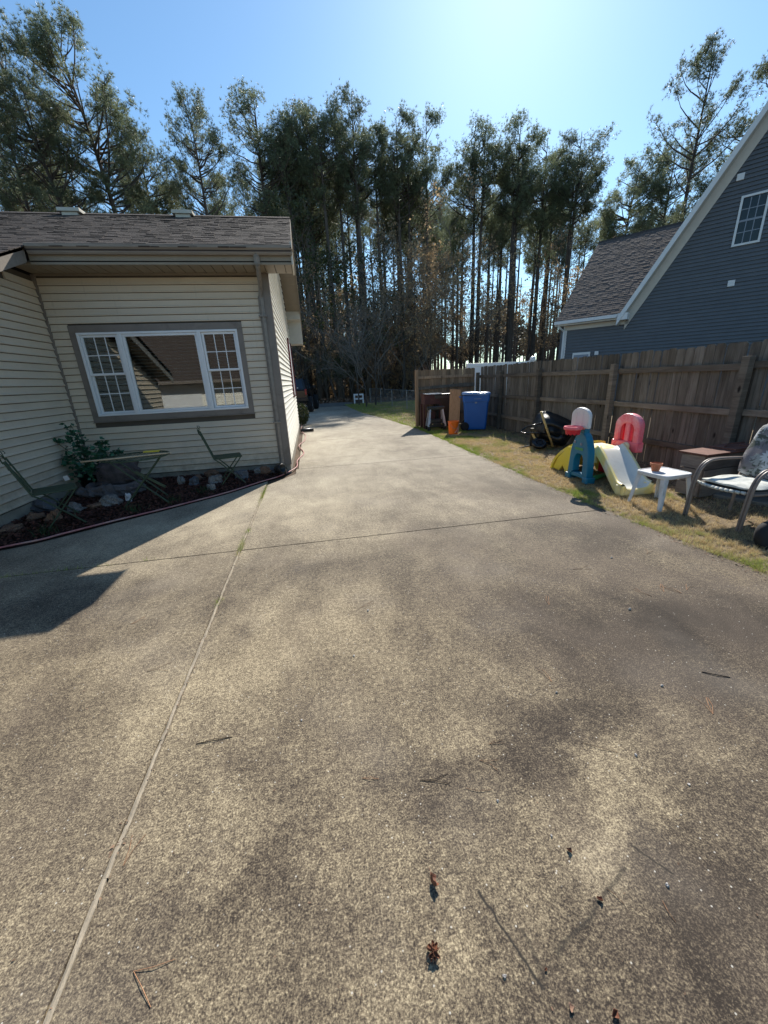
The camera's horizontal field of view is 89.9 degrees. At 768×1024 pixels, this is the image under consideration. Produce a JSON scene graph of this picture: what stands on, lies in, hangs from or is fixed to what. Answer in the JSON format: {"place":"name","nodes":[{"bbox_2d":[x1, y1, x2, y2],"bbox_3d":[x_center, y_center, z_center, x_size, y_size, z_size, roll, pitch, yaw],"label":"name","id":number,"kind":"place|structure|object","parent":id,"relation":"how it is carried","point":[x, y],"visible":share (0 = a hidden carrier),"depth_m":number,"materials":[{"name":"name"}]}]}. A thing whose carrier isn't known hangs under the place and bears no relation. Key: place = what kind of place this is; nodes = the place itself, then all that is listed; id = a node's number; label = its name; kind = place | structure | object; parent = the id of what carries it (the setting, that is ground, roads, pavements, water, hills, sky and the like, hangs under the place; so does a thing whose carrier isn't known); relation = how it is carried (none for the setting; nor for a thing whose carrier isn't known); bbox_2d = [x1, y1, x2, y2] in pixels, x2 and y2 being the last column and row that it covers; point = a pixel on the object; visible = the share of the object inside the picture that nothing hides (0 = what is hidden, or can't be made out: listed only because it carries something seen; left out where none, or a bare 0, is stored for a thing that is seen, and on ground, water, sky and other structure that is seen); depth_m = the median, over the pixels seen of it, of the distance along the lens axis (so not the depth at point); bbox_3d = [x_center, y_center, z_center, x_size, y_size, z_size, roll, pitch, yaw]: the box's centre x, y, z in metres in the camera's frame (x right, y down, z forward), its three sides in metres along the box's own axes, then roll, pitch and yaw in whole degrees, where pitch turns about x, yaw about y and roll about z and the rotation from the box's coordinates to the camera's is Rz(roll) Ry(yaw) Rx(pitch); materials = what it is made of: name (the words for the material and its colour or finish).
{"place":"outdoors","nodes":[
{"label":"outdoors","id":0,"kind":"place"},
{"bbox_2d":[0,395,414,880],"bbox_3d":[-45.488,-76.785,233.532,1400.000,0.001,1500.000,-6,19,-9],"label":"ground","id":1,"kind":"structure","parent":0,"point":[298,452],"depth_m":8.21,"materials":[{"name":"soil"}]},
{"bbox_2d":[0,88,79,211],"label":"pine tree","id":2,"kind":"object","parent":1,"relation":"on","point":[7,198],"visible":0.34,"depth_m":23.21,"materials":[{"name":"green plant"}]},
{"bbox_2d":[0,32,112,212],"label":"pine tree","id":3,"kind":"object","parent":1,"relation":"on","point":[65,143],"visible":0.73,"depth_m":22.43,"materials":[{"name":"green plant"}]},
{"bbox_2d":[0,0,164,213],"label":"pine tree","id":4,"kind":"object","parent":1,"relation":"on","point":[42,45],"visible":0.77,"depth_m":22.42,"materials":[{"name":"green plant"}]},
{"bbox_2d":[0,473,283,549],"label":"flower bed","id":5,"kind":"object","parent":1,"relation":"on","point":[82,525],"visible":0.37,"depth_m":5.07,"materials":[{"name":"brown soil"}]},
{"bbox_2d":[0,451,86,529],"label":"bistro chair","id":6,"kind":"object","parent":5,"relation":"on","point":[27,487],"visible":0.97,"depth_m":4.56,"materials":[{"name":"green metal"}]},
{"bbox_2d":[30,498,59,514],"bbox_3d":[-4.627,-0.050,5.219,0.410,0.264,0.423,-12,21,-25],"label":"rock","id":7,"kind":"object","parent":5,"relation":"on","point":[38,506],"visible":0.52,"depth_m":5.12,"materials":[{"name":"grey stone"}]},
{"bbox_2d":[52,423,123,487],"bbox_3d":[-4.481,-0.813,5.871,0.934,1.110,0.653,1,19,11],"label":"shrub","id":8,"kind":"object","parent":5,"relation":"on","point":[85,476],"visible":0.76,"depth_m":5.85,"materials":[{"name":"green plant"}]},
{"bbox_2d":[75,460,145,497],"bbox_3d":[-4.150,-0.480,5.870,0.959,0.527,0.744,-6,19,-9],"label":"rock","id":9,"kind":"object","parent":5,"relation":"on","point":[115,480],"visible":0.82,"depth_m":5.83,"materials":[{"name":"grey stone"}]},
{"bbox_2d":[100,450,169,508],"bbox_3d":[-3.347,-0.444,5.333,0.817,0.677,0.817,-10,20,-20],"label":"bistro table","id":10,"kind":"object","parent":5,"relation":"on","point":[140,475],"visible":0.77,"depth_m":5.20,"materials":[{"name":"green metal"}]},
{"bbox_2d":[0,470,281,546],"bbox_3d":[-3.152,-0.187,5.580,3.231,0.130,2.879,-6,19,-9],"label":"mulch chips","id":11,"kind":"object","parent":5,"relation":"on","point":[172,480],"visible":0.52,"depth_m":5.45,"materials":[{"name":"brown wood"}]},
{"bbox_2d":[197,427,245,484],"bbox_3d":[-2.609,-0.923,6.188,0.582,0.935,0.414,-11,21,-22],"label":"bistro chair","id":12,"kind":"object","parent":5,"relation":"on","point":[225,456],"visible":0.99,"depth_m":6.16,"materials":[{"name":"green metal"}]},
{"bbox_2d":[100,108,195,213],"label":"pine tree","id":13,"kind":"object","parent":1,"relation":"on","point":[161,199],"visible":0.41,"depth_m":28.84,"materials":[{"name":"green plant"}]},
{"bbox_2d":[0,207,302,536],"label":"beige house","id":14,"kind":"structure","parent":1,"relation":"on","point":[128,333],"depth_m":6.15,"materials":[{"name":"beige plastic"}]},
{"bbox_2d":[67,322,255,422],"bbox_3d":[-3.566,-2.304,6.369,2.575,1.462,0.175,-6,19,-9],"label":"window","id":15,"kind":"structure","parent":14,"relation":"in","point":[77,333],"depth_m":6.30,"materials":[{"name":"white plastic"}]},
{"bbox_2d":[154,80,237,215],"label":"pine tree","id":16,"kind":"object","parent":1,"relation":"on","point":[212,136],"visible":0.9,"depth_m":27.98,"materials":[{"name":"green plant"}]},
{"bbox_2d":[194,168,235,215],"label":"pine tree","id":17,"kind":"object","parent":1,"relation":"on","point":[217,200],"visible":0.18,"depth_m":43.25,"materials":[{"name":"green plant"}]},
{"bbox_2d":[229,173,260,215],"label":"pine tree","id":18,"kind":"object","parent":1,"relation":"on","point":[237,207],"visible":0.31,"depth_m":37.60,"materials":[{"name":"green plant"}]},
{"bbox_2d":[218,76,308,216],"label":"pine tree","id":19,"kind":"object","parent":1,"relation":"on","point":[256,145],"visible":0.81,"depth_m":29.11,"materials":[{"name":"green plant"}]},
{"bbox_2d":[254,105,317,381],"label":"pine tree","id":20,"kind":"object","parent":1,"relation":"on","point":[266,137],"visible":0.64,"depth_m":29.45,"materials":[{"name":"green plant"}]},
{"bbox_2d":[270,98,323,398],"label":"pine tree","id":21,"kind":"object","parent":1,"relation":"on","point":[320,392],"visible":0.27,"depth_m":31.34,"materials":[{"name":"green plant"}]},
{"bbox_2d":[269,95,337,397],"bbox_3d":[-6.806,-21.945,33.925,6.607,23.142,6.350,11,23,34],"label":"pine tree","id":22,"kind":"object","parent":1,"relation":"on","point":[315,219],"visible":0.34,"depth_m":32.43,"materials":[{"name":"green plant"}]},
{"bbox_2d":[277,169,343,290],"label":"pine tree","id":23,"kind":"object","parent":1,"relation":"on","point":[322,231],"visible":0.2,"depth_m":35.40,"materials":[{"name":"green plant"}]},
{"bbox_2d":[292,250,331,377],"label":"bare tree","id":24,"kind":"object","parent":1,"relation":"on","point":[303,349],"visible":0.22,"depth_m":32.31,"materials":[{"name":"brown plant"}]},
{"bbox_2d":[263,182,374,399],"bbox_3d":[-5.365,-16.014,29.993,9.663,14.313,10.450,-17,23,-35],"label":"bare tree","id":25,"kind":"object","parent":1,"relation":"on","point":[323,260],"visible":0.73,"depth_m":28.20,"materials":[{"name":"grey plant"}]},
{"bbox_2d":[283,94,356,398],"bbox_3d":[-4.423,-20.910,32.510,5.616,21.896,5.420,7,21,25],"label":"pine tree","id":26,"kind":"object","parent":1,"relation":"on","point":[316,152],"visible":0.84,"depth_m":29.68,"materials":[{"name":"green plant"}]},
{"bbox_2d":[303,341,344,400],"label":"tree","id":27,"kind":"object","parent":1,"relation":"on","point":[322,372],"visible":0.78,"depth_m":30.95,"materials":[{"name":"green plant"}]},
{"bbox_2d":[313,106,360,397],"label":"pine tree","id":28,"kind":"object","parent":1,"relation":"on","point":[343,250],"visible":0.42,"depth_m":32.36,"materials":[{"name":"green plant"}]},
{"bbox_2d":[324,183,367,393],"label":"pine tree","id":29,"kind":"object","parent":1,"relation":"on","point":[347,224],"visible":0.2,"depth_m":37.88,"materials":[{"name":"green plant"}]},
{"bbox_2d":[322,210,370,303],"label":"pine tree","id":30,"kind":"object","parent":1,"relation":"on","point":[353,244],"visible":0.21,"depth_m":43.55,"materials":[{"name":"green plant"}]},
{"bbox_2d":[329,125,385,395],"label":"pine tree","id":31,"kind":"object","parent":1,"relation":"on","point":[355,209],"visible":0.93,"depth_m":31.14,"materials":[{"name":"green plant"}]},
{"bbox_2d":[295,297,420,396],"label":"undergrowth","id":32,"kind":"object","parent":1,"relation":"on","point":[391,383],"visible":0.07,"depth_m":39.53,"materials":[{"name":"brown plant"}]},
{"bbox_2d":[324,79,399,393],"bbox_3d":[-2.382,-23.767,35.987,7.092,24.841,6.817,-15,22,-31],"label":"pine tree","id":33,"kind":"object","parent":1,"relation":"on","point":[344,98],"visible":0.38,"depth_m":32.33,"materials":[{"name":"green plant"}]},
{"bbox_2d":[319,244,421,396],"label":"bare tree","id":34,"kind":"object","parent":1,"relation":"on","point":[392,295],"visible":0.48,"depth_m":29.89,"materials":[{"name":"brown plant"}]},
{"bbox_2d":[332,249,412,395],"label":"bare tree","id":35,"kind":"object","parent":1,"relation":"on","point":[356,292],"visible":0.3,"depth_m":31.94,"materials":[{"name":"brown plant"}]},
{"bbox_2d":[352,116,402,394],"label":"pine tree","id":36,"kind":"object","parent":1,"relation":"on","point":[380,191],"visible":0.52,"depth_m":32.77,"materials":[{"name":"green plant"}]},
{"bbox_2d":[367,195,397,392],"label":"pine tree","id":37,"kind":"object","parent":1,"relation":"on","point":[387,230],"visible":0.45,"depth_m":36.66,"materials":[{"name":"green plant"}]},
{"bbox_2d":[376,169,414,391],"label":"pine tree","id":38,"kind":"object","parent":1,"relation":"on","point":[390,222],"visible":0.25,"depth_m":37.05,"materials":[{"name":"green plant"}]},
{"bbox_2d":[370,98,437,391],"bbox_3d":[1.761,-23.195,36.107,6.055,23.306,6.871,-9,20,-17],"label":"pine tree","id":39,"kind":"object","parent":1,"relation":"on","point":[406,116],"visible":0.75,"depth_m":32.87,"materials":[{"name":"green plant"}]},
{"bbox_2d":[381,294,435,394],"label":"bare tree","id":40,"kind":"object","parent":1,"relation":"on","point":[407,362],"visible":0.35,"depth_m":33.39,"materials":[{"name":"brown plant"}]},
{"bbox_2d":[351,232,466,396],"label":"bare tree","id":41,"kind":"object","parent":1,"relation":"on","point":[440,273],"visible":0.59,"depth_m":30.33,"materials":[{"name":"brown plant"}]},
{"bbox_2d":[352,208,467,396],"bbox_3d":[2.037,-15.841,29.564,9.653,13.583,9.678,5,20,20],"label":"bare tree","id":42,"kind":"object","parent":1,"relation":"on","point":[427,270],"visible":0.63,"depth_m":28.15,"materials":[{"name":"brown plant"}]},
{"bbox_2d":[389,186,430,318],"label":"pine tree","id":43,"kind":"object","parent":1,"relation":"on","point":[418,223],"visible":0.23,"depth_m":39.69,"materials":[{"name":"green plant"}]},
{"bbox_2d":[384,120,437,393],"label":"pine tree","id":44,"kind":"object","parent":1,"relation":"on","point":[407,181],"visible":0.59,"depth_m":33.53,"materials":[{"name":"green plant"}]},
{"bbox_2d":[397,101,459,390],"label":"pine tree","id":45,"kind":"object","parent":1,"relation":"on","point":[432,117],"visible":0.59,"depth_m":34.71,"materials":[{"name":"green plant"}]},
{"bbox_2d":[298,269,575,371],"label":"wood","id":46,"kind":"object","parent":1,"relation":"on","point":[520,338],"depth_m":78.13,"materials":[{"name":"green plant"}]},
{"bbox_2d":[389,241,505,369],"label":"bare tree","id":47,"kind":"object","parent":1,"relation":"on","point":[435,321],"visible":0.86,"depth_m":28.07,"materials":[{"name":"brown plant"}]},
{"bbox_2d":[440,213,468,368],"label":"pine tree","id":48,"kind":"object","parent":1,"relation":"on","point":[452,221],"visible":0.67,"depth_m":39.26,"materials":[{"name":"green plant"}]},
{"bbox_2d":[441,214,476,366],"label":"pine tree","id":49,"kind":"object","parent":1,"relation":"on","point":[470,255],"visible":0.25,"depth_m":41.86,"materials":[{"name":"green plant"}]},
{"bbox_2d":[432,277,494,367],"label":"bare tree","id":50,"kind":"object","parent":1,"relation":"on","point":[485,306],"visible":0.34,"depth_m":42.46,"materials":[{"name":"brown plant"}]},
{"bbox_2d":[442,173,484,382],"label":"pine tree","id":51,"kind":"object","parent":1,"relation":"on","point":[447,208],"visible":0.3,"depth_m":40.25,"materials":[{"name":"green plant"}]},
{"bbox_2d":[445,323,492,367],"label":"bare tree","id":52,"kind":"object","parent":1,"relation":"on","point":[473,346],"visible":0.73,"depth_m":39.73,"materials":[{"name":"brown plant"}]},
{"bbox_2d":[434,109,507,362],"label":"pine tree","id":53,"kind":"object","parent":1,"relation":"on","point":[484,199],"visible":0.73,"depth_m":35.19,"materials":[{"name":"green plant"}]},
{"bbox_2d":[406,171,536,368],"bbox_3d":[7.376,-19.159,34.657,11.437,16.053,11.408,1,19,11],"label":"bare tree","id":54,"kind":"object","parent":1,"relation":"on","point":[479,263],"visible":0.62,"depth_m":32.76,"materials":[{"name":"brown plant"}]},
{"bbox_2d":[458,123,517,366],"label":"pine tree","id":55,"kind":"object","parent":1,"relation":"on","point":[487,176],"visible":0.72,"depth_m":34.24,"materials":[{"name":"green plant"}]},
{"bbox_2d":[475,209,506,362],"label":"pine tree","id":56,"kind":"object","parent":1,"relation":"on","point":[499,234],"visible":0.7,"depth_m":38.18,"materials":[{"name":"green plant"}]},
{"bbox_2d":[483,213,510,362],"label":"pine tree","id":57,"kind":"object","parent":1,"relation":"on","point":[500,269],"visible":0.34,"depth_m":41.52,"materials":[{"name":"green plant"}]},
{"bbox_2d":[495,137,540,361],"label":"pine tree","id":58,"kind":"object","parent":1,"relation":"on","point":[520,150],"visible":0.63,"depth_m":35.05,"materials":[{"name":"green plant"}]},
{"bbox_2d":[487,105,552,361],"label":"pine tree","id":59,"kind":"object","parent":1,"relation":"on","point":[515,124],"visible":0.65,"depth_m":34.38,"materials":[{"name":"green plant"}]},
{"bbox_2d":[493,145,553,361],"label":"pine tree","id":60,"kind":"object","parent":1,"relation":"on","point":[531,162],"visible":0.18,"depth_m":38.35,"materials":[{"name":"green plant"}]},
{"bbox_2d":[499,264,562,360],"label":"bare tree","id":61,"kind":"object","parent":1,"relation":"on","point":[527,325],"visible":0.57,"depth_m":42.48,"materials":[{"name":"brown plant"}]},
{"bbox_2d":[302,387,767,527],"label":"leaf litter","id":62,"kind":"object","parent":1,"relation":"on","point":[333,399],"visible":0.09,"depth_m":30.18,"materials":[{"name":"brown plant"}]},
{"bbox_2d":[520,204,556,360],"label":"pine tree","id":63,"kind":"object","parent":1,"relation":"on","point":[529,235],"visible":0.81,"depth_m":37.09,"materials":[{"name":"green plant"}]},
{"bbox_2d":[521,221,556,284],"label":"pine tree","id":64,"kind":"object","parent":1,"relation":"on","point":[526,261],"visible":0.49,"depth_m":40.68,"materials":[{"name":"green plant"}]},
{"bbox_2d":[512,125,579,359],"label":"pine tree","id":65,"kind":"object","parent":1,"relation":"on","point":[542,176],"visible":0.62,"depth_m":35.12,"materials":[{"name":"green plant"}]},
{"bbox_2d":[533,142,572,368],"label":"pine tree","id":66,"kind":"object","parent":1,"relation":"on","point":[541,354],"visible":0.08,"depth_m":41.15,"materials":[{"name":"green plant"}]},
{"bbox_2d":[528,222,622,349],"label":"bare tree","id":67,"kind":"object","parent":1,"relation":"on","point":[562,282],"visible":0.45,"depth_m":35.82,"materials":[{"name":"brown plant"}]},
{"bbox_2d":[544,133,608,296],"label":"pine tree","id":68,"kind":"object","parent":1,"relation":"on","point":[585,152],"visible":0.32,"depth_m":34.95,"materials":[{"name":"green plant"}]},
{"bbox_2d":[537,121,621,359],"bbox_3d":[17.486,-23.406,37.020,6.200,21.695,7.035,-2,19,1],"label":"pine tree","id":69,"kind":"object","parent":1,"relation":"on","point":[581,206],"visible":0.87,"depth_m":33.99,"materials":[{"name":"green plant"}]},
{"bbox_2d":[571,211,601,272],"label":"pine tree","id":70,"kind":"object","parent":1,"relation":"on","point":[587,242],"visible":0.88,"depth_m":41.59,"materials":[{"name":"green plant"}]},
{"bbox_2d":[592,144,675,240],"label":"pine tree","id":71,"kind":"object","parent":1,"relation":"on","point":[609,218],"visible":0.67,"depth_m":34.10,"materials":[{"name":"green plant"}]},
{"bbox_2d":[626,204,665,233],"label":"pine tree","id":72,"kind":"object","parent":1,"relation":"on","point":[643,218],"visible":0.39,"depth_m":31.89,"materials":[{"name":"green plant"}]},
{"bbox_2d":[630,137,711,228],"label":"pine tree","id":73,"kind":"object","parent":1,"relation":"on","point":[666,190],"visible":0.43,"depth_m":32.95,"materials":[{"name":"green plant"}]},
{"bbox_2d":[0,406,767,1023],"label":"driveway","id":74,"kind":"structure","parent":0,"point":[226,872],"depth_m":1.66,"materials":[{"name":"concrete"}]},
{"bbox_2d":[0,426,305,548],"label":"garden hose","id":75,"kind":"object","parent":74,"relation":"on","point":[149,511],"visible":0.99,"depth_m":5.06,"materials":[{"name":"red rubber"}]},
{"bbox_2d":[295,377,318,411],"bbox_3d":[-5.023,-6.912,22.582,1.980,1.880,4.296,-3,19,-2],"label":"parked truck","id":76,"kind":"object","parent":74,"relation":"on","point":[306,393],"visible":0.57,"depth_m":21.15,"materials":[{"name":"paint"}]},
{"bbox_2d":[11,426,766,1023],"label":"crumbs","id":77,"kind":"object","parent":74,"relation":"on","point":[353,662],"visible":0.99,"depth_m":1.95,"materials":[{"name":"brown"}]},
{"bbox_2d":[0,0,767,368],"label":"sky","id":78,"kind":"structure","parent":0,"point":[584,65],"materials":[{"name":"blue"}]},
{"bbox_2d":[345,400,767,574],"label":"lawn","id":79,"kind":"structure","parent":0,"point":[727,514],"depth_m":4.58,"materials":[{"name":"green plant"}]},
{"bbox_2d":[301,282,380,406],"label":"bare tree","id":80,"kind":"object","parent":79,"relation":"on","point":[351,347],"visible":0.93,"depth_m":22.77,"materials":[{"name":"grey plant"}]},
{"bbox_2d":[326,288,398,404],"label":"bare tree","id":81,"kind":"object","parent":79,"relation":"on","point":[363,348],"visible":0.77,"depth_m":24.43,"materials":[{"name":"grey plant"}]},
{"bbox_2d":[332,239,428,404],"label":"bare tree","id":82,"kind":"object","parent":79,"relation":"on","point":[375,364],"visible":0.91,"depth_m":22.86,"materials":[{"name":"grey plant"}]},
{"bbox_2d":[420,393,441,428],"bbox_3d":[1.580,-3.231,12.251,0.770,1.072,0.456,-6,19,-9],"label":"table","id":83,"kind":"object","parent":79,"relation":"on","point":[428,399],"visible":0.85,"depth_m":12.04,"materials":[{"name":"brown paint"}]},
{"bbox_2d":[425,406,446,430],"bbox_3d":[1.591,-2.881,11.806,0.590,0.700,0.388,-4,19,-3],"label":"step stool","id":84,"kind":"object","parent":79,"relation":"on","point":[437,422],"visible":1,"depth_m":11.69,"materials":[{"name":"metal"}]},
{"bbox_2d":[415,368,474,426],"bbox_3d":[2.042,-3.761,12.789,2.055,1.881,0.111,-6,19,-9],"label":"fence panel","id":85,"kind":"object","parent":79,"relation":"on","point":[443,381],"visible":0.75,"depth_m":12.64,"materials":[{"name":"brown wood"}]},
{"bbox_2d":[448,389,460,431],"bbox_3d":[2.050,-2.943,11.181,0.310,1.200,0.018,0,8,-5],"label":"plywood board","id":86,"kind":"object","parent":79,"relation":"on","point":[454,407],"visible":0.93,"depth_m":11.15,"materials":[{"name":"brown wood"}]},
{"bbox_2d":[459,391,490,430],"bbox_3d":[2.672,-2.997,11.385,0.899,1.086,0.711,1,19,12],"label":"trash bin","id":87,"kind":"object","parent":79,"relation":"on","point":[475,404],"visible":1,"depth_m":11.10,"materials":[{"name":"plastic"}]},
{"bbox_2d":[466,356,535,402],"bbox_3d":[4.075,-4.318,13.508,2.520,2.080,0.190,-6,19,-9],"label":"vinyl fence","id":88,"kind":"object","parent":79,"relation":"on","point":[480,365],"visible":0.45,"depth_m":13.20,"materials":[{"name":"white plastic"}]},
{"bbox_2d":[519,411,571,448],"bbox_3d":[3.512,-1.720,8.179,1.167,0.785,0.706,1,19,12],"label":"wheelbarrow","id":89,"kind":"object","parent":79,"relation":"on","point":[556,423],"visible":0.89,"depth_m":8.11,"materials":[{"name":"black plastic"}]},
{"bbox_2d":[550,407,653,495],"bbox_3d":[3.091,-0.984,5.582,1.091,1.070,1.740,-6,19,-9],"label":"play slide set","id":90,"kind":"object","parent":79,"relation":"on","point":[615,462],"visible":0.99,"depth_m":5.44,"materials":[{"name":"multicoloured plastic"}]},
{"bbox_2d":[476,339,767,469],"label":"wooden fence","id":91,"kind":"object","parent":79,"relation":"on","point":[682,409],"visible":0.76,"depth_m":6.32,"materials":[{"name":"brown wood"}]},
{"bbox_2d":[627,467,691,511],"bbox_3d":[3.247,-0.282,4.510,0.440,0.400,0.440,-7,20,-13],"label":"side table","id":92,"kind":"object","parent":79,"relation":"on","point":[663,475],"visible":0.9,"depth_m":4.36,"materials":[{"name":"white plastic"}]},
{"bbox_2d":[554,101,767,405],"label":"blue house","id":93,"kind":"structure","parent":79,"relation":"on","point":[697,277],"depth_m":14.56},
{"bbox_2d":[731,190,767,246],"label":"window","id":94,"kind":"structure","parent":93,"relation":"in","point":[751,217],"depth_m":13.13,"materials":[{"name":"white glass"}]},
{"bbox_2d":[643,27,767,223],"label":"pine tree","id":95,"kind":"object","parent":79,"relation":"on","point":[699,61],"visible":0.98,"depth_m":21.23,"materials":[{"name":"green plant"}]},
{"bbox_2d":[675,441,755,497],"bbox_3d":[4.272,-0.560,4.856,1.078,0.608,0.389,-8,20,-15],"label":"planter box","id":96,"kind":"object","parent":79,"relation":"on","point":[692,460],"visible":0.59,"depth_m":4.70,"materials":[{"name":"brown wood"}]},
{"bbox_2d":[682,424,767,533],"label":"patio chair","id":97,"kind":"object","parent":79,"relation":"on","point":[753,463],"visible":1,"depth_m":3.94,"materials":[{"name":"metal"}]},
{"bbox_2d":[702,49,767,175],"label":"pine tree","id":98,"kind":"object","parent":79,"relation":"on","point":[761,70],"visible":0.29,"depth_m":21.60,"materials":[{"name":"green plant"}]},
{"bbox_2d":[713,492,767,507],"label":"stone slab","id":99,"kind":"structure","parent":79,"relation":"on","point":[760,501],"depth_m":4.55,"materials":[{"name":"grey stone"}]},
{"bbox_2d":[753,521,767,549],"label":"wheel","id":100,"kind":"object","parent":79,"relation":"on","point":[760,537],"visible":0.92,"depth_m":3.36,"materials":[{"name":"rubber"}]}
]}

